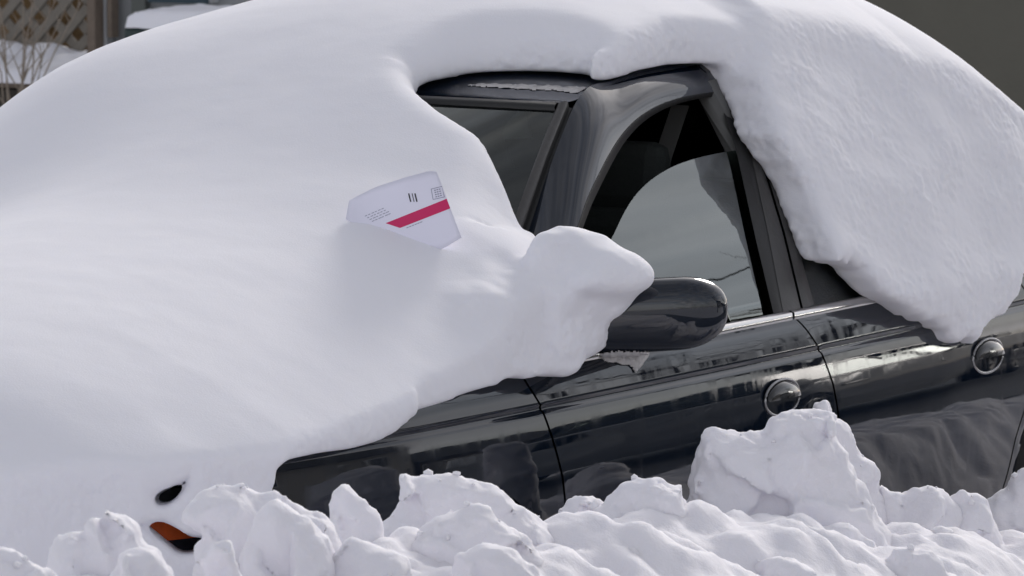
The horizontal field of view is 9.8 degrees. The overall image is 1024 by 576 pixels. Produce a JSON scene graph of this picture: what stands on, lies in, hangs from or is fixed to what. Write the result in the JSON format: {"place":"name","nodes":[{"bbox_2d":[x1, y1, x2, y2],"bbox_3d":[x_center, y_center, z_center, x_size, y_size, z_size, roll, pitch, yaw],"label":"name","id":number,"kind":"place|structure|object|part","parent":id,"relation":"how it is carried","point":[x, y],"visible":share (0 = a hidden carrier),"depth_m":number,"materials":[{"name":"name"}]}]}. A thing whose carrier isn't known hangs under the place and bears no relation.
{"place":"outdoors","nodes":[
{"label":"outdoors","id":0,"kind":"place"},
{"bbox_2d":[0,0,250,105],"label":"porch house","id":1,"kind":"structure","parent":0,"point":[95,24],"depth_m":23.37,"materials":[{"name":"brown wood"}]},
{"bbox_2d":[0,39,86,83],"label":"step snow","id":2,"kind":"structure","parent":1,"relation":"on","point":[63,55],"depth_m":23.18,"materials":[{"name":"white snow"}]},
{"bbox_2d":[148,0,209,3],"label":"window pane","id":3,"kind":"structure","parent":1,"relation":"in","point":[161,1],"depth_m":23.07,"materials":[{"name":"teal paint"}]},
{"bbox_3d":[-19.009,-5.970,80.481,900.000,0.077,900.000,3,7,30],"label":"ground","id":4,"kind":"structure","parent":0,"visible":0},
{"bbox_2d":[0,8,48,92],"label":"dry weed","id":5,"kind":"object","parent":4,"relation":"on","point":[31,22],"visible":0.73,"depth_m":22.37,"materials":[{"name":"brown plant"}]},
{"bbox_2d":[0,0,55,103],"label":"dry weed","id":6,"kind":"object","parent":4,"relation":"on","point":[5,66],"visible":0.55,"depth_m":22.36,"materials":[{"name":"brown plant"}]},
{"bbox_2d":[0,23,60,104],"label":"dry weed","id":7,"kind":"object","parent":4,"relation":"on","point":[30,66],"visible":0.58,"depth_m":22.32,"materials":[{"name":"brown plant"}]},
{"bbox_2d":[12,0,81,91],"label":"dry weed","id":8,"kind":"object","parent":4,"relation":"on","point":[23,66],"visible":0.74,"depth_m":22.31,"materials":[{"name":"brown plant"}]},
{"bbox_2d":[124,28,148,37],"bbox_3d":[-1.066,-0.461,22.112,0.557,1.015,0.480,3,7,30],"label":"garden bin","id":9,"kind":"object","parent":4,"relation":"on","point":[128,32],"visible":0.08,"depth_m":21.97,"materials":[{"name":"green plastic"}]},
{"bbox_2d":[125,4,232,28],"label":"lid snow","id":10,"kind":"structure","parent":9,"relation":"on","point":[152,18],"depth_m":21.94,"materials":[{"name":"white snow"}]},
{"bbox_2d":[150,63,1023,549],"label":"parked car","id":11,"kind":"object","parent":4,"relation":"on","point":[740,315],"visible":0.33,"depth_m":12.77,"materials":[{"name":"black paint"},{"name":"glass"},{"name":"rubber"}]},
{"bbox_2d":[0,0,1023,575],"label":"snow blanket","id":12,"kind":"object","parent":11,"relation":"on","point":[204,284],"visible":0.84,"depth_m":12.31,"materials":[{"name":"white snow"}]},
{"bbox_2d":[346,171,461,248],"bbox_3d":[-0.217,-0.156,12.008,0.257,0.157,0.048,2,6,22],"label":"envelope","id":13,"kind":"object","parent":12,"relation":"on","point":[416,207],"visible":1,"depth_m":11.99,"materials":[{"name":"white paper"}]},
{"bbox_2d":[469,83,585,92],"bbox_3d":[0.028,-0.425,12.793,0.285,0.022,0.142,0,6,0],"label":"ice strip","id":14,"kind":"object","parent":11,"relation":"on","point":[573,89],"visible":1,"depth_m":12.80,"materials":[{"name":"grey ice"}]},
{"bbox_2d":[599,350,648,371],"bbox_3d":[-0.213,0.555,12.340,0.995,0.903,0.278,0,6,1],"label":"ice patch","id":15,"kind":"object","parent":11,"relation":"attached to","point":[635,360],"visible":0.99,"depth_m":12.29,"materials":[{"name":"grey"}]},
{"bbox_3d":[0.507,-0.369,14.510,1.440,0.455,0.580,3,7,30],"label":"rear window","id":16,"kind":"part","parent":11,"relation":"part of","materials":[{"name":"glass"}]},
{"bbox_3d":[0.271,0.194,12.645,0.360,1.159,1.389,3,7,30],"label":"front door","id":17,"kind":"part","parent":11,"relation":"part of","materials":[{"name":"black paint"}]},
{"bbox_3d":[0.812,0.100,13.559,0.331,1.159,1.189,3,7,30],"label":"rear door","id":18,"kind":"part","parent":11,"relation":"part of","materials":[{"name":"black paint"}]},
{"bbox_2d":[865,0,1023,110],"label":"outbuilding","id":19,"kind":"structure","parent":4,"relation":"on","point":[985,38],"depth_m":22.51,"materials":[{"name":"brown plastic"}]},
{"label":"street","id":20,"kind":"structure","parent":0,"visible":0},
{"bbox_2d":[71,500,1023,575],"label":"snow bank","id":21,"kind":"structure","parent":20,"relation":"on","point":[702,538],"depth_m":10.94,"materials":[{"name":"white snow"}]},
{"bbox_2d":[0,547,56,575],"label":"snow chunk","id":22,"kind":"object","parent":21,"relation":"on","point":[9,557],"visible":1,"depth_m":9.06,"materials":[{"name":"white snow"}]},
{"bbox_2d":[46,510,173,575],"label":"snow chunk","id":23,"kind":"object","parent":21,"relation":"on","point":[97,546],"visible":0.81,"depth_m":9.49,"materials":[{"name":"white snow"}]},
{"bbox_2d":[110,547,169,575],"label":"snow chunk","id":24,"kind":"object","parent":21,"relation":"on","point":[135,561],"visible":1,"depth_m":9.25,"materials":[{"name":"white snow"}]},
{"bbox_2d":[196,540,241,575],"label":"snow chunk","id":25,"kind":"object","parent":21,"relation":"on","point":[217,559],"visible":1,"depth_m":9.37,"materials":[{"name":"white snow"}]},
{"bbox_2d":[181,483,341,575],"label":"snow chunk","id":26,"kind":"object","parent":21,"relation":"on","point":[213,514],"visible":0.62,"depth_m":9.88,"materials":[{"name":"white snow"}]},
{"bbox_2d":[239,499,334,575],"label":"snow chunk","id":27,"kind":"object","parent":21,"relation":"on","point":[284,539],"visible":0.99,"depth_m":9.69,"materials":[{"name":"white snow"}]},
{"bbox_2d":[329,484,383,543],"bbox_3d":[-0.262,0.411,10.346,0.109,0.147,0.092,0,6,-4],"label":"snow chunk","id":28,"kind":"object","parent":21,"relation":"on","point":[353,513],"visible":0.58,"depth_m":10.32,"materials":[{"name":"white snow"}]},
{"bbox_2d":[333,537,412,575],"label":"snow chunk","id":29,"kind":"object","parent":21,"relation":"on","point":[353,556],"visible":1,"depth_m":9.71,"materials":[{"name":"white snow"}]},
{"bbox_2d":[383,473,554,546],"bbox_3d":[-0.075,0.474,10.615,0.381,0.297,0.239,0,6,4],"label":"snow chunk","id":30,"kind":"object","parent":21,"relation":"on","point":[424,499],"visible":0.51,"depth_m":10.57,"materials":[{"name":"white snow"}]},
{"bbox_2d":[411,503,543,565],"bbox_3d":[-0.039,0.484,10.307,0.305,0.230,0.177,0,6,5],"label":"snow chunk","id":31,"kind":"object","parent":21,"relation":"on","point":[469,526],"visible":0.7,"depth_m":10.26,"materials":[{"name":"white snow"}]},
{"bbox_2d":[451,543,540,575],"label":"snow chunk","id":32,"kind":"object","parent":21,"relation":"on","point":[486,559],"visible":1,"depth_m":10.03,"materials":[{"name":"white snow"}]},
{"bbox_2d":[13,413,1017,575],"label":"snow crumbs","id":33,"kind":"object","parent":21,"relation":"on","point":[595,503],"visible":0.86,"depth_m":11.06,"materials":[{"name":"white snow"}]},
{"bbox_2d":[558,496,602,512],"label":"snow chunk","id":34,"kind":"object","parent":21,"relation":"on","point":[574,504],"visible":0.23,"depth_m":11.15,"materials":[{"name":"white snow"}]},
{"bbox_2d":[629,547,640,556],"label":"snow chunk","id":35,"kind":"object","parent":21,"relation":"on","point":[633,550],"visible":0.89,"depth_m":10.56,"materials":[{"name":"white snow"}]},
{"bbox_2d":[593,477,686,519],"bbox_3d":[0.218,0.492,11.045,0.300,0.284,0.194,0,6,2],"label":"snow chunk","id":36,"kind":"object","parent":21,"relation":"on","point":[655,493],"visible":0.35,"depth_m":11.02,"materials":[{"name":"white snow"}]},
{"bbox_2d":[754,556,817,575],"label":"snow chunk","id":37,"kind":"object","parent":21,"relation":"on","point":[780,566],"visible":0.94,"depth_m":10.87,"materials":[{"name":"white snow"}]},
{"bbox_2d":[686,408,891,546],"bbox_3d":[0.541,0.468,11.657,0.459,0.463,0.286,0,6,1],"label":"snow chunk","id":38,"kind":"object","parent":21,"relation":"on","point":[803,464],"visible":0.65,"depth_m":11.59,"materials":[{"name":"white snow"}]},
{"bbox_2d":[813,400,886,524],"bbox_3d":[0.718,0.456,12.209,0.216,0.469,0.233,3,7,30],"label":"snow chunk","id":39,"kind":"object","parent":21,"relation":"on","point":[868,472],"visible":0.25,"depth_m":12.16,"materials":[{"name":"white snow"}]},
{"bbox_2d":[823,522,876,547],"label":"snow chunk","id":40,"kind":"object","parent":21,"relation":"on","point":[848,530],"visible":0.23,"depth_m":11.47,"materials":[{"name":"white snow"}]},
{"bbox_2d":[885,548,956,575],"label":"snow chunk","id":41,"kind":"object","parent":21,"relation":"on","point":[908,562],"visible":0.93,"depth_m":11.32,"materials":[{"name":"white snow"}]},
{"bbox_2d":[880,485,962,529],"bbox_3d":[0.830,0.548,12.228,0.250,0.290,0.214,0,6,1],"label":"snow chunk","id":42,"kind":"object","parent":21,"relation":"on","point":[931,507],"visible":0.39,"depth_m":12.18,"materials":[{"name":"white snow"}]},
{"bbox_2d":[930,526,953,533],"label":"snow chunk","id":43,"kind":"object","parent":21,"relation":"on","point":[939,529],"visible":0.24,"depth_m":11.82,"materials":[{"name":"white snow"}]},
{"bbox_2d":[950,489,1004,548],"bbox_3d":[0.940,0.554,12.256,0.246,0.281,0.170,-1,6,-7],"label":"snow chunk","id":44,"kind":"object","parent":21,"relation":"on","point":[978,519],"visible":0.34,"depth_m":12.22,"materials":[{"name":"white snow"}]},
{"bbox_2d":[987,468,1023,532],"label":"snow chunk","id":45,"kind":"object","parent":21,"relation":"on","point":[1006,507],"visible":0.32,"depth_m":12.65,"materials":[{"name":"white snow"}]}
]}

